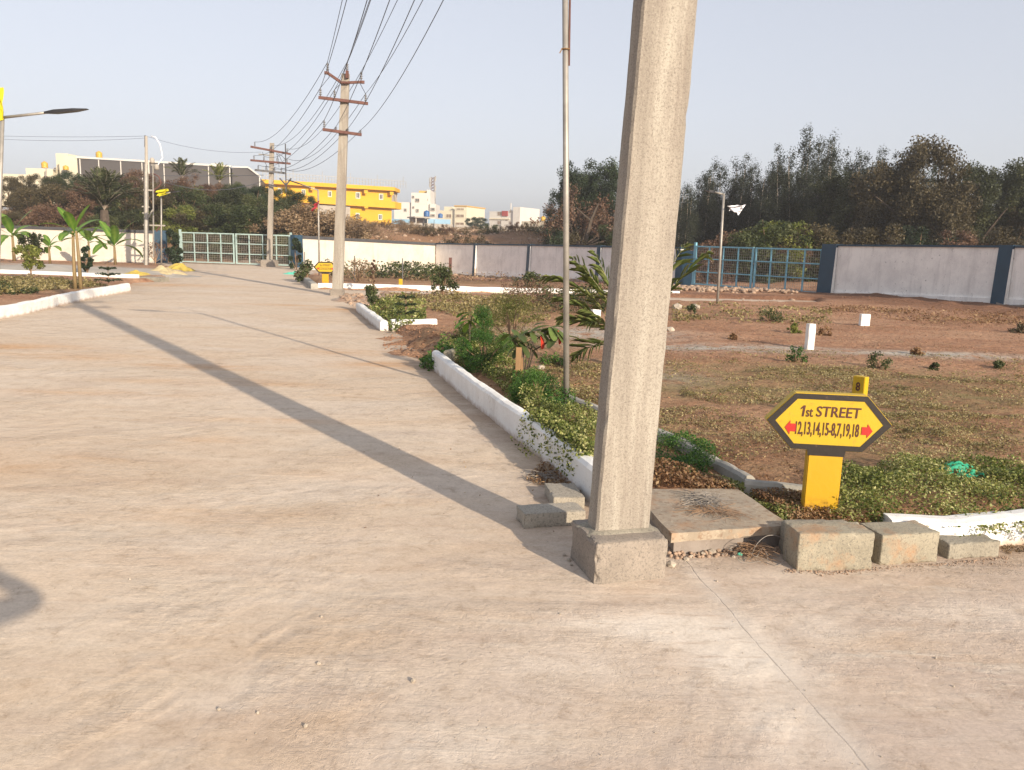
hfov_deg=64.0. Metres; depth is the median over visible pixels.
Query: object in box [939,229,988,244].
bush
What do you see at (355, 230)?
bush
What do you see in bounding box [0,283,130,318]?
white kerb
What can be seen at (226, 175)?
service wire
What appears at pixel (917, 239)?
bush
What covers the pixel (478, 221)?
bushy tree
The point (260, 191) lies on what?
bushy tree
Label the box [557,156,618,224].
broad tree
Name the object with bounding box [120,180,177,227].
bush
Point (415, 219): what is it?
blue shed
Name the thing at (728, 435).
leaf litter
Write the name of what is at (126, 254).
boundary wall
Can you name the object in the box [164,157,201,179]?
palm
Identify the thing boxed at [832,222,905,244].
bush
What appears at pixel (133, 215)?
bush
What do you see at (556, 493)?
concrete block
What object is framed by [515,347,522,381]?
wooden stake
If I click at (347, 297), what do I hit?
soil clods
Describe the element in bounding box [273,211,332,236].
bush
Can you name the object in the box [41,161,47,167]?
water tank
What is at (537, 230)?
bush
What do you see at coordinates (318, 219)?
street lamp
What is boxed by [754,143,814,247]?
eucalyptus tree
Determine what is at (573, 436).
creeper
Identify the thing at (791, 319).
weeds
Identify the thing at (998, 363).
grass tuft
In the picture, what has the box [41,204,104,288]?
banana plant
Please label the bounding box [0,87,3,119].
flag
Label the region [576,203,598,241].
bare trunk
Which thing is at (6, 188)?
bushy tree
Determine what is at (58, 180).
bushy tree
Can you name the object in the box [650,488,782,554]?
slab cover
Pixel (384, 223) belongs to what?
bush
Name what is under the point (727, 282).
brick rubble
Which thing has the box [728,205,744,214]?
plastic sheet
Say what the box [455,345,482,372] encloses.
fern shrub
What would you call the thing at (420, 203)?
white flats
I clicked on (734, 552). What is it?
rubble
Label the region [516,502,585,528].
concrete block
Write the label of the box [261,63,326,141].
overhead wire
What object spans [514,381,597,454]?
creeper
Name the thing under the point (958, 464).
green netting
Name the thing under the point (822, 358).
dry grass
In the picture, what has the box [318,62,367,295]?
utility pole
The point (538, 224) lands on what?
cream shed
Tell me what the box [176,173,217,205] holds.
bushy tree
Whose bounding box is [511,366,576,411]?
weeds
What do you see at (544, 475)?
dry twigs
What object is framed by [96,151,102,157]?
water tank
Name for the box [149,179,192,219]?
bush
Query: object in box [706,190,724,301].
street lamp
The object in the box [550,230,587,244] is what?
bush
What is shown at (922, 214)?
broad tree
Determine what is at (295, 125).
overhead wire
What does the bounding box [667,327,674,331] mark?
rock
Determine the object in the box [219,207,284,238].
bush
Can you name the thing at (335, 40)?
overhead wire
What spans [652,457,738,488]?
weeds
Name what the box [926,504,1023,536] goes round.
creeper
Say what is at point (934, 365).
grass tuft
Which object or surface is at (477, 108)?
sky
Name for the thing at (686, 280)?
gate pillar
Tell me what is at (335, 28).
overhead wire
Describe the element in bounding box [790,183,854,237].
broad tree
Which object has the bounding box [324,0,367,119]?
overhead wire
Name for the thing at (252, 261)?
soil mound
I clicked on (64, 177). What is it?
bushy tree
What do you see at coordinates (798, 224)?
bush
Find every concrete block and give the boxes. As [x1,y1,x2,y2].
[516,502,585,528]
[544,483,584,507]
[779,519,846,553]
[782,522,874,570]
[859,520,939,564]
[938,534,999,558]
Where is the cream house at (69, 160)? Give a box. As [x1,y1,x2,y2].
[2,153,84,206]
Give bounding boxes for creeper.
[510,435,539,457]
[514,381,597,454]
[517,407,594,476]
[705,471,872,522]
[749,486,873,523]
[838,450,1023,522]
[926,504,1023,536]
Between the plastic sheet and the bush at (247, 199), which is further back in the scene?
the bush at (247, 199)
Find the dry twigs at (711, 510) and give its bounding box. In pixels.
[674,500,758,521]
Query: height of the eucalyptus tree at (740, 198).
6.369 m
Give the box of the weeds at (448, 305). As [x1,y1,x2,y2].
[385,289,550,326]
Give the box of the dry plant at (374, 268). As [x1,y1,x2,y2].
[369,260,376,285]
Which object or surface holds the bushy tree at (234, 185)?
on the ground at (864, 340)
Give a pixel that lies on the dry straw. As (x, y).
(708, 498)
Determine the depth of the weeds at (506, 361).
9.26 m
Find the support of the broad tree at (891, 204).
on the ground at (864, 340)
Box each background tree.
[793,163,814,222]
[918,163,962,188]
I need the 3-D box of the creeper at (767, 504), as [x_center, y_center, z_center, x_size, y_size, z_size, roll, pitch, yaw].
[1.499,0.693,4.744,0.458,0.147,1.241,-7,13,-41]
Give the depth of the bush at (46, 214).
46.04 m
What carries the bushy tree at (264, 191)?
on the ground at (864, 340)
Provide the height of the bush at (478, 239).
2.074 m
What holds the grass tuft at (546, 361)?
on the ground at (864, 340)
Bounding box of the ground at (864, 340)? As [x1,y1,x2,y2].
[0,210,1023,521]
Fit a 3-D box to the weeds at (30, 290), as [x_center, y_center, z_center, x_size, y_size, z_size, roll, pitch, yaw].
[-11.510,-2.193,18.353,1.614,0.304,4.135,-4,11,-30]
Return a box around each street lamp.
[0,108,88,252]
[160,191,179,264]
[286,179,319,274]
[559,0,570,404]
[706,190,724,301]
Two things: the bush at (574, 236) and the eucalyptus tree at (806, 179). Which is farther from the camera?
the eucalyptus tree at (806, 179)
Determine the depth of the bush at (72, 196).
50.45 m
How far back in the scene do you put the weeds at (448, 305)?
18.01 m
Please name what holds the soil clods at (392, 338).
on the road
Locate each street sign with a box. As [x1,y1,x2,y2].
[314,262,332,282]
[764,390,891,513]
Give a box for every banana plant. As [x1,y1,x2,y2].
[1,210,36,260]
[40,234,62,263]
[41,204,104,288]
[62,222,107,256]
[80,221,142,264]
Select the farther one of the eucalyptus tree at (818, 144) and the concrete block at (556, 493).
the eucalyptus tree at (818, 144)
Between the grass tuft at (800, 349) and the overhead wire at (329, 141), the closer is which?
the grass tuft at (800, 349)
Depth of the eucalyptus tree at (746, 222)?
52.77 m
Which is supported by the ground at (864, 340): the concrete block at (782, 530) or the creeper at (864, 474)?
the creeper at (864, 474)
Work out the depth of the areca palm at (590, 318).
9.47 m
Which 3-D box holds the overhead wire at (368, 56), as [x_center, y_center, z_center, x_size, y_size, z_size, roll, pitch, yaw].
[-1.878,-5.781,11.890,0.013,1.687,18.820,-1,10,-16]
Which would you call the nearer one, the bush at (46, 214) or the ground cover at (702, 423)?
the ground cover at (702, 423)
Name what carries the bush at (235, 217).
on the ground at (864, 340)
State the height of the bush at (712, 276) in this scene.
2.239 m
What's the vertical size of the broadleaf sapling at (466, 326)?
0.576 m
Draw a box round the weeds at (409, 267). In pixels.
[321,258,459,279]
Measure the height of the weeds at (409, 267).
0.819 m
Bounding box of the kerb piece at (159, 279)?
[139,276,168,281]
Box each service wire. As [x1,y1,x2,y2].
[161,175,257,175]
[162,180,264,189]
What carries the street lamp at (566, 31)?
on the ground at (864, 340)
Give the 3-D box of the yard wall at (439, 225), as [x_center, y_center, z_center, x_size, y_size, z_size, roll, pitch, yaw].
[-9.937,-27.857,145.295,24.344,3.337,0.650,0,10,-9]
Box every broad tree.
[541,188,581,244]
[554,171,593,236]
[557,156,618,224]
[573,163,617,244]
[594,179,616,244]
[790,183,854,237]
[803,167,875,238]
[844,133,971,244]
[854,164,931,244]
[884,184,953,244]
[896,154,982,244]
[941,161,1023,244]
[964,159,1022,242]
[979,204,1023,244]
[999,157,1023,232]
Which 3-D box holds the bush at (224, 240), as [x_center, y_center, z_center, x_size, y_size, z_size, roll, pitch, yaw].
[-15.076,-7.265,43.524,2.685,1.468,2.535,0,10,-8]
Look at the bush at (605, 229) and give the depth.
46.12 m
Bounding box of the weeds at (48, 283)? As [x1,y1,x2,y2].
[0,273,107,293]
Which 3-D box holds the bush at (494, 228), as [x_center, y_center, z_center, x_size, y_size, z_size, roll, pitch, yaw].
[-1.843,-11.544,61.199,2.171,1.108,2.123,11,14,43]
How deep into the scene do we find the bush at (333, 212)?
48.02 m
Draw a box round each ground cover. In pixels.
[659,404,790,468]
[665,346,1023,384]
[678,364,1023,410]
[870,409,1023,471]
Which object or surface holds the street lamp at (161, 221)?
on the ground at (864, 340)
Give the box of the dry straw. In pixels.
[676,488,732,511]
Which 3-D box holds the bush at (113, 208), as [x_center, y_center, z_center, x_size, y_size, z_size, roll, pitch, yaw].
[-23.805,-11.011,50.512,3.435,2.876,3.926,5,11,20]
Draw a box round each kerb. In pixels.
[0,264,201,277]
[0,269,138,277]
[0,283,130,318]
[318,283,679,292]
[356,303,387,330]
[390,319,436,330]
[432,350,592,502]
[569,394,754,485]
[744,478,801,495]
[881,509,1023,546]
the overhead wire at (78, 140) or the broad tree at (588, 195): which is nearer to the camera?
the overhead wire at (78, 140)
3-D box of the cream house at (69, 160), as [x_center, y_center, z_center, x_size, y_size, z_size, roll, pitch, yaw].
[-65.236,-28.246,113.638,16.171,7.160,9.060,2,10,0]
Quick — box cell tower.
[429,176,435,203]
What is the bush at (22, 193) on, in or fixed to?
on the ground at (864, 340)
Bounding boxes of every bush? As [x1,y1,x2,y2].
[1,211,26,225]
[4,185,44,216]
[15,202,67,226]
[22,181,77,221]
[53,206,95,227]
[61,184,108,219]
[84,214,130,229]
[91,182,150,224]
[108,207,150,228]
[114,180,149,211]
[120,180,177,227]
[126,210,175,232]
[138,205,200,243]
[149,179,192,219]
[156,185,213,226]
[167,233,209,257]
[171,208,217,234]
[183,231,230,258]
[187,187,229,226]
[187,202,244,235]
[189,205,266,249]
[204,235,245,260]
[205,187,243,227]
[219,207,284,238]
[228,235,275,259]
[230,193,266,225]
[244,203,345,250]
[251,232,289,262]
[261,205,290,240]
[264,199,299,212]
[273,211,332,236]
[288,208,362,237]
[309,213,391,239]
[360,222,383,236]
[370,220,393,228]
[388,219,407,229]
[400,221,427,233]
[416,222,440,235]
[438,224,461,234]
[441,229,493,244]
[477,224,501,234]
[499,221,523,230]
[520,222,543,232]
[530,224,544,235]
[545,227,562,246]
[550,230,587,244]
[595,224,613,245]
[692,239,739,283]
[698,230,744,276]
[714,224,778,280]
[724,219,819,283]
[744,220,833,281]
[762,243,818,281]
[775,222,838,281]
[805,227,883,279]
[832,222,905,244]
[886,225,961,244]
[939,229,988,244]
[975,225,1023,244]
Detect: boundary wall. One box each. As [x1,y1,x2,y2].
[0,225,167,262]
[290,235,435,273]
[436,243,684,282]
[816,244,1023,306]
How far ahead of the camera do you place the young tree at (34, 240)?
29.17 m
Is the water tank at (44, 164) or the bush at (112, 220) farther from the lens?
the water tank at (44, 164)
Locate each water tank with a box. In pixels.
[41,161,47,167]
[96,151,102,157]
[424,210,429,216]
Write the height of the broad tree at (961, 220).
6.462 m
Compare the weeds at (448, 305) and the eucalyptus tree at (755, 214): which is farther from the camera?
the eucalyptus tree at (755, 214)
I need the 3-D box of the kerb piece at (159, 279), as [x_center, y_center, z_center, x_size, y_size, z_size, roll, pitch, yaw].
[-11.173,-3.272,25.512,0.785,0.194,0.508,3,10,10]
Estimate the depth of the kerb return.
10.03 m
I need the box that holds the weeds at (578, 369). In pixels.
[539,356,601,415]
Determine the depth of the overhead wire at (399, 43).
15.26 m
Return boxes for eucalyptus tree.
[675,183,700,246]
[675,184,702,250]
[688,171,719,241]
[691,166,724,245]
[699,156,735,257]
[713,152,756,238]
[724,171,751,233]
[729,158,764,237]
[744,165,780,231]
[751,162,788,227]
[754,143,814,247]
[756,161,790,218]
[780,124,822,220]
[804,141,844,232]
[805,132,845,205]
[839,146,873,224]
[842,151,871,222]
[864,144,889,175]
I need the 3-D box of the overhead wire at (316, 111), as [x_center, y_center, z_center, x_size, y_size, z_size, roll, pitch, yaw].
[-7.796,-9.526,29.860,0.016,0.714,19.803,-2,11,-21]
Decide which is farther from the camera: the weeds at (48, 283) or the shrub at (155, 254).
the shrub at (155, 254)
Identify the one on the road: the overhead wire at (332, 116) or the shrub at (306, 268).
the shrub at (306, 268)
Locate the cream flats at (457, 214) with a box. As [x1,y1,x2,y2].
[440,205,485,224]
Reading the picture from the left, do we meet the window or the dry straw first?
the window
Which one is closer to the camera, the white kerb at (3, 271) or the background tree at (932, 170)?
the white kerb at (3, 271)
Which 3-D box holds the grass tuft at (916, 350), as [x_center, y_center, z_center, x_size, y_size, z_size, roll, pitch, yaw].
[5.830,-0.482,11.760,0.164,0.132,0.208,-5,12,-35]
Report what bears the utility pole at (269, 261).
on the road
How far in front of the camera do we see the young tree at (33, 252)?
22.61 m
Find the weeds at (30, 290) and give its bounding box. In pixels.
[0,280,39,294]
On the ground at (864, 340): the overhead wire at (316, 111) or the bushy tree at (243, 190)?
the bushy tree at (243, 190)
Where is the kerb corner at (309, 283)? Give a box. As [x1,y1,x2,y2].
[302,277,317,288]
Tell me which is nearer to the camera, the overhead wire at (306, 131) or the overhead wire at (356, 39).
the overhead wire at (356, 39)
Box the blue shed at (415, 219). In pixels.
[407,216,450,223]
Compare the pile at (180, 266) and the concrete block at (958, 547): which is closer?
the concrete block at (958, 547)
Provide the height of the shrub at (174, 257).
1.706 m
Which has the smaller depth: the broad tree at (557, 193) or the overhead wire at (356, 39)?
the overhead wire at (356, 39)
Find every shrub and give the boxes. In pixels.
[142,240,166,264]
[165,228,183,263]
[288,237,302,269]
[293,259,313,281]
[344,258,375,282]
[364,284,380,307]
[429,265,459,296]
[453,304,513,373]
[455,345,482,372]
[479,289,548,347]
[505,366,562,403]
[510,271,541,286]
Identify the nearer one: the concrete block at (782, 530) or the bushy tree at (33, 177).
the concrete block at (782, 530)
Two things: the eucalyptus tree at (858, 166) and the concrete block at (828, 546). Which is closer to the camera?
the concrete block at (828, 546)
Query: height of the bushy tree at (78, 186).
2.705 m
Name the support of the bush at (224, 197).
on the ground at (864, 340)
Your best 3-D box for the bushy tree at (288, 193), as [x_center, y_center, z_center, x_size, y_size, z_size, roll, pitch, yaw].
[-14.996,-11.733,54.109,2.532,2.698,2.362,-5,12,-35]
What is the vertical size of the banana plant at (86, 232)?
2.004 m
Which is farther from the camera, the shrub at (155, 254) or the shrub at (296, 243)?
the shrub at (155, 254)
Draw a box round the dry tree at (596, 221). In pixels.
[530,184,614,244]
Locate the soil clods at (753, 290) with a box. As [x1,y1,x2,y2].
[671,284,797,299]
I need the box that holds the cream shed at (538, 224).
[521,221,546,231]
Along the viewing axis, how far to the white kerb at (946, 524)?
4.41 m
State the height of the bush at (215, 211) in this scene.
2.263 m
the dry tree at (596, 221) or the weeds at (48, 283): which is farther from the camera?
the dry tree at (596, 221)
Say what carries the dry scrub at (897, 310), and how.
on the ground at (864, 340)
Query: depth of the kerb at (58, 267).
27.90 m
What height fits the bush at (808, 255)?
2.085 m
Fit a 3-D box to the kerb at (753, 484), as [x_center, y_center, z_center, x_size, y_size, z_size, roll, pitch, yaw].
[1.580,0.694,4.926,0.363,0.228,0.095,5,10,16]
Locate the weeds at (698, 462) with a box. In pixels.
[655,427,721,474]
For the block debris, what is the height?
0.010 m
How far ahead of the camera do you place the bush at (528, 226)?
61.60 m
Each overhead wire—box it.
[6,138,139,140]
[19,136,130,136]
[147,136,253,152]
[255,89,319,155]
[259,120,323,166]
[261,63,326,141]
[264,93,332,157]
[272,62,346,145]
[275,138,338,169]
[287,72,360,148]
[287,96,363,160]
[320,0,346,87]
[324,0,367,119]
[327,0,342,61]
[334,0,370,89]
[336,0,389,125]
[348,0,414,127]
[360,0,443,130]
[361,0,397,70]
[366,0,422,92]
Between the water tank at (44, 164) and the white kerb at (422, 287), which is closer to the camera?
the white kerb at (422, 287)
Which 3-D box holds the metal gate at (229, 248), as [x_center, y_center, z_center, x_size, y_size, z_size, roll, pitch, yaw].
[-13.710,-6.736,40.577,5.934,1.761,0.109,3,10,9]
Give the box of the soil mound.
[230,259,288,265]
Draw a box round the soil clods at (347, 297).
[339,292,382,305]
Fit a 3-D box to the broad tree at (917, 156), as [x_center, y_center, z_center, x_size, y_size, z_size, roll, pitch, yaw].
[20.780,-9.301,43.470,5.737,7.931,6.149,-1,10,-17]
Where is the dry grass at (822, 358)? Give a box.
[538,308,1023,466]
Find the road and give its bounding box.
[0,262,1023,769]
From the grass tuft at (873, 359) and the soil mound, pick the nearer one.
the grass tuft at (873, 359)
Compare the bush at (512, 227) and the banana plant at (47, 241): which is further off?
the bush at (512, 227)
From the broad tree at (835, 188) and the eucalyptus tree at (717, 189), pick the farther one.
the eucalyptus tree at (717, 189)
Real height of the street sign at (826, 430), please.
0.814 m
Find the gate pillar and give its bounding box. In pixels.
[674,250,693,284]
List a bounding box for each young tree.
[11,244,45,274]
[17,232,44,257]
[80,245,94,272]
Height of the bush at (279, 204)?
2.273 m
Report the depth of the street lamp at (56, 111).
13.52 m
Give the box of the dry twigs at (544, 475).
[513,464,562,483]
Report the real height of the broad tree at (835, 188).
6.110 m
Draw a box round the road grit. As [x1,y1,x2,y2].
[6,396,1023,764]
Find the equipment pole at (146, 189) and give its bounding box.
[142,135,164,264]
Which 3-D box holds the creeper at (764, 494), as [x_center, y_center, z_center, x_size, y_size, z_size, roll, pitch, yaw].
[1.770,0.723,4.645,0.732,0.185,0.485,2,10,0]
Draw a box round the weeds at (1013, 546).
[1001,544,1023,554]
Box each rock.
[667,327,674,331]
[672,303,682,308]
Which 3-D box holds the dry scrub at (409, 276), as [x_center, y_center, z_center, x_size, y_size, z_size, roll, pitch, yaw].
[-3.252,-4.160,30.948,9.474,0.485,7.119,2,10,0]
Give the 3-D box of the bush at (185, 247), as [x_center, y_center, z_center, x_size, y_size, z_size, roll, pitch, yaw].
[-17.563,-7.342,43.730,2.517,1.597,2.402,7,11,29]
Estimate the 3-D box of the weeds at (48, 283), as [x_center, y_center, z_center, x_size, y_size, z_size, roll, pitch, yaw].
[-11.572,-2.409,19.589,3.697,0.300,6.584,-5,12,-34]
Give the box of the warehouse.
[76,156,264,208]
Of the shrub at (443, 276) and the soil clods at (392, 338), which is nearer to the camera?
the soil clods at (392, 338)
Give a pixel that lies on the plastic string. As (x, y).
(765, 551)
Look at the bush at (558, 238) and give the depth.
45.98 m
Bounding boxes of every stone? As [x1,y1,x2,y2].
[591,309,600,316]
[667,561,676,567]
[804,323,815,349]
[858,314,870,325]
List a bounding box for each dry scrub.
[2,206,732,262]
[320,269,548,283]
[500,273,607,313]
[825,302,1023,324]
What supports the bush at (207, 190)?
on the ground at (864, 340)
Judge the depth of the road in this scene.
3.57 m
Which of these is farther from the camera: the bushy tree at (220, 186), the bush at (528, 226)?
the bush at (528, 226)
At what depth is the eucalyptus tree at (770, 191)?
52.03 m
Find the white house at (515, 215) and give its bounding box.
[489,203,539,226]
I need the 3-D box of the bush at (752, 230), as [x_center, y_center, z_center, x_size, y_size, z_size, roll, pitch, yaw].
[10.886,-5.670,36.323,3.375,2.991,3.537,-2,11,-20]
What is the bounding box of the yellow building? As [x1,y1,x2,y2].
[262,167,400,225]
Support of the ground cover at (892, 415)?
on the ground at (864, 340)
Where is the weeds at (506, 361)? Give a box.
[442,320,538,402]
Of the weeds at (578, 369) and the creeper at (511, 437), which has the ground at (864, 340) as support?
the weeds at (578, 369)
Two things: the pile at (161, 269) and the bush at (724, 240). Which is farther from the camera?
the bush at (724, 240)
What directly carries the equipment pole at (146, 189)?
on the ground at (864, 340)
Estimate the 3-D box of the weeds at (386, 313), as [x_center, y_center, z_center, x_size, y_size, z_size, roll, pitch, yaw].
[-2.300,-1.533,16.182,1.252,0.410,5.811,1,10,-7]
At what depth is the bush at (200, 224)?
47.15 m
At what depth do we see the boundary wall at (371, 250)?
43.88 m
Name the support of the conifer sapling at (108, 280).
on the ground at (864, 340)
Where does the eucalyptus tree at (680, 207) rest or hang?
on the ground at (864, 340)
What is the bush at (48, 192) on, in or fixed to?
on the ground at (864, 340)
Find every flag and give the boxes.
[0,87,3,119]
[156,189,168,195]
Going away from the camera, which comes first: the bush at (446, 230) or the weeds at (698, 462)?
the weeds at (698, 462)
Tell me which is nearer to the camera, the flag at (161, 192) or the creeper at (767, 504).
the creeper at (767, 504)
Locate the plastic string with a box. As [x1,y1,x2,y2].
[735,535,785,565]
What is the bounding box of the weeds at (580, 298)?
[517,278,607,312]
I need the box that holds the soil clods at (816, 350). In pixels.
[426,292,1023,492]
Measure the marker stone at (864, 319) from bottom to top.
0.281 m
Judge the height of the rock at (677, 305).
0.188 m
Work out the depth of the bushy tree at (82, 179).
52.33 m
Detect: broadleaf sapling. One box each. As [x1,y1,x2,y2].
[454,312,481,349]
[494,322,578,375]
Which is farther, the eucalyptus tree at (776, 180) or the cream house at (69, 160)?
the cream house at (69, 160)
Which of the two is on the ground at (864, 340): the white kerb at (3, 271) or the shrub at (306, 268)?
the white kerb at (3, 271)
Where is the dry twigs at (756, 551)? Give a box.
[722,539,781,564]
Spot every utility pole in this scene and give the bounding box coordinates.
[250,142,291,266]
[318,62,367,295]
[570,0,697,584]
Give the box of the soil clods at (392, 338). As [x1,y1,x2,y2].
[383,324,463,358]
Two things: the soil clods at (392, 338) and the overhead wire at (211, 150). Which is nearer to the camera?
the soil clods at (392, 338)
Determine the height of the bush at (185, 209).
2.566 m
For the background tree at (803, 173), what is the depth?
62.57 m
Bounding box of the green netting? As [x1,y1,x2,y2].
[939,461,984,476]
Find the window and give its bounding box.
[456,214,463,217]
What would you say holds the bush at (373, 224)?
on the ground at (864, 340)
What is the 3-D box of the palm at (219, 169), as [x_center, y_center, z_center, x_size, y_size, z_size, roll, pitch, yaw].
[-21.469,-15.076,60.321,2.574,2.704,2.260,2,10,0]
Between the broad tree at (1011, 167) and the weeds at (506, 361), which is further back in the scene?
the broad tree at (1011, 167)
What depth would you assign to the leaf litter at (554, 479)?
5.43 m
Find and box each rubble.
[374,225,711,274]
[459,278,733,283]
[667,540,780,559]
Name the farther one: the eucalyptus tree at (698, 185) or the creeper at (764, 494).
the eucalyptus tree at (698, 185)
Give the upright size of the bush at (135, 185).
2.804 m
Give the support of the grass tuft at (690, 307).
on the ground at (864, 340)
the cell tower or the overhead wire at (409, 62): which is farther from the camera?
the cell tower
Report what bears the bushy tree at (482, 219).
on the ground at (864, 340)
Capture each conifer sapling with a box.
[94,261,122,285]
[391,294,420,314]
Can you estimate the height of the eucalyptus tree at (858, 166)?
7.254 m
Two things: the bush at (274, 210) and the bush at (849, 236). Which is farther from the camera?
the bush at (274, 210)
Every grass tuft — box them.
[535,351,571,366]
[683,303,696,316]
[728,333,737,339]
[756,305,786,321]
[785,345,807,362]
[787,322,801,332]
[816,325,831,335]
[866,351,892,369]
[909,347,924,354]
[928,362,939,370]
[993,360,1004,368]
[1007,322,1023,333]
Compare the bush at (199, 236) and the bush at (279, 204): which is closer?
the bush at (199, 236)
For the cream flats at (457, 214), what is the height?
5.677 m
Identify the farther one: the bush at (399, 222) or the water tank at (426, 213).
the water tank at (426, 213)
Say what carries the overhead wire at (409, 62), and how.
attached to the utility pole at (343, 132)
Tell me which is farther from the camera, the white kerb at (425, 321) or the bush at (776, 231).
the bush at (776, 231)
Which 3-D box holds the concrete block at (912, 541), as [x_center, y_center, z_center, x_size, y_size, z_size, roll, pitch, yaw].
[1.986,0.811,4.218,0.337,0.168,0.192,-1,10,-13]
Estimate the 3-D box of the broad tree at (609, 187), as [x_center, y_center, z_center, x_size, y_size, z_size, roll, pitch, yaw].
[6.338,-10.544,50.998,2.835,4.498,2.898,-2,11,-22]
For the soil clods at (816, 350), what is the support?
on the ground at (864, 340)
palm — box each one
[66,166,142,227]
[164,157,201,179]
[202,162,233,191]
[540,242,713,364]
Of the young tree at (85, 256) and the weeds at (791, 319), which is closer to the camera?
the weeds at (791, 319)
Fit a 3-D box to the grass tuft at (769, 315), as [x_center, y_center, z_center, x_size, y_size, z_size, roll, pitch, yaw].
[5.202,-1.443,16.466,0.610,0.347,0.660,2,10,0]
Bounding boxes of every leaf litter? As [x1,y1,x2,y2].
[524,460,580,490]
[671,409,799,482]
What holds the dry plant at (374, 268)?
on the ground at (864, 340)
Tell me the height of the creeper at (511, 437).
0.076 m
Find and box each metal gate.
[179,229,291,265]
[691,242,821,291]
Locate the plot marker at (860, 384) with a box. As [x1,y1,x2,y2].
[852,375,868,394]
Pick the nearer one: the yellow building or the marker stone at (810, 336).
the marker stone at (810, 336)
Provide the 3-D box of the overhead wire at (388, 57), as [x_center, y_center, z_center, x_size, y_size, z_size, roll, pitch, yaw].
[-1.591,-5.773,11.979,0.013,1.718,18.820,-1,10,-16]
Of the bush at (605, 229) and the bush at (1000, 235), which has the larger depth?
the bush at (605, 229)
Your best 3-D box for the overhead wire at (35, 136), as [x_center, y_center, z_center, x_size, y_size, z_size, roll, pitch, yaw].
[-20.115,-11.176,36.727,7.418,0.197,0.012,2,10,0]
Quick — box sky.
[0,0,1023,230]
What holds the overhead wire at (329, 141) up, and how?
attached to the utility pole at (343, 132)
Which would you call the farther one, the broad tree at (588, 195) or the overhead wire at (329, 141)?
the broad tree at (588, 195)
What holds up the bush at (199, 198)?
on the ground at (864, 340)
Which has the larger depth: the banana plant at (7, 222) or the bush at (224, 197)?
the bush at (224, 197)
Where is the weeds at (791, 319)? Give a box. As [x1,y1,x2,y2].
[671,300,832,324]
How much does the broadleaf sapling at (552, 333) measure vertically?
0.670 m
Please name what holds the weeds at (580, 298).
on the ground at (864, 340)
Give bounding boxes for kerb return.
[444,345,462,361]
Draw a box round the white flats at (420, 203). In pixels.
[394,190,439,218]
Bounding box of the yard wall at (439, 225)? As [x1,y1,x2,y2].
[392,219,521,230]
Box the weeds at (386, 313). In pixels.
[367,291,426,332]
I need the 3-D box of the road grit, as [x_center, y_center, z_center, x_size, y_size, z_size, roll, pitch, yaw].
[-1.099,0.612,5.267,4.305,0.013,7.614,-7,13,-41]
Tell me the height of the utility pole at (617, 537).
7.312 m
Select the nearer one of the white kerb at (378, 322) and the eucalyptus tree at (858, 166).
the white kerb at (378, 322)
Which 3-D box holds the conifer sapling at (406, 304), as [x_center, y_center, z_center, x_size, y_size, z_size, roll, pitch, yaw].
[-1.915,-1.427,14.762,0.580,0.648,0.503,2,10,0]
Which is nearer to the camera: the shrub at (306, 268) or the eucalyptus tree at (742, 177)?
the shrub at (306, 268)
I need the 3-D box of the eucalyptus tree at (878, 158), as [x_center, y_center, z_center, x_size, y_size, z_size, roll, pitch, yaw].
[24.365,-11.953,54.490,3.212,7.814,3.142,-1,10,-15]
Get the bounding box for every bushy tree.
[2,176,23,209]
[5,175,40,210]
[17,173,60,208]
[38,175,74,205]
[54,170,83,199]
[68,178,99,213]
[71,177,93,211]
[111,168,156,204]
[117,176,142,200]
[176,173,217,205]
[212,183,227,197]
[218,181,243,207]
[232,184,259,207]
[240,186,267,221]
[251,185,275,201]
[267,187,302,206]
[284,192,317,211]
[464,217,483,229]
[471,217,489,229]
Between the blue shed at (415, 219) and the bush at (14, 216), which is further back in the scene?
the blue shed at (415, 219)
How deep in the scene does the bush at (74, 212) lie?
46.11 m
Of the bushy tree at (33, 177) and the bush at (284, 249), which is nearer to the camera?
the bush at (284, 249)
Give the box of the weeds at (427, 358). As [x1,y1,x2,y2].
[419,333,452,370]
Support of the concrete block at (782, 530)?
on the road
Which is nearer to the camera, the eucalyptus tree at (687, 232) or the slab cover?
the slab cover
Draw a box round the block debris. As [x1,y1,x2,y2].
[784,556,1008,575]
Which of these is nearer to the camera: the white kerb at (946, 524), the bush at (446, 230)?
the white kerb at (946, 524)
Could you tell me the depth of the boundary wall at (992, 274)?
24.36 m
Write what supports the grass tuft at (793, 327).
on the ground at (864, 340)
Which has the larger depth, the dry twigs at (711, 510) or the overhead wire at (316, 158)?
the overhead wire at (316, 158)
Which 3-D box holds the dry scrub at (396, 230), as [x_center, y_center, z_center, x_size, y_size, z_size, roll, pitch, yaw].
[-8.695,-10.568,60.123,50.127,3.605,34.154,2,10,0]
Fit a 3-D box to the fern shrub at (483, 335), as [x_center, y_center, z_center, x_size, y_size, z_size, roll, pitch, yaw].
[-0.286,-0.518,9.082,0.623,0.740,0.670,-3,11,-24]
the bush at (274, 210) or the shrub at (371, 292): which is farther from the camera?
the bush at (274, 210)
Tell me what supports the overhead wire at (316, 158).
attached to the utility pole at (343, 132)
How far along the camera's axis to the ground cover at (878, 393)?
8.73 m
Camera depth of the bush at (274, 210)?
48.20 m

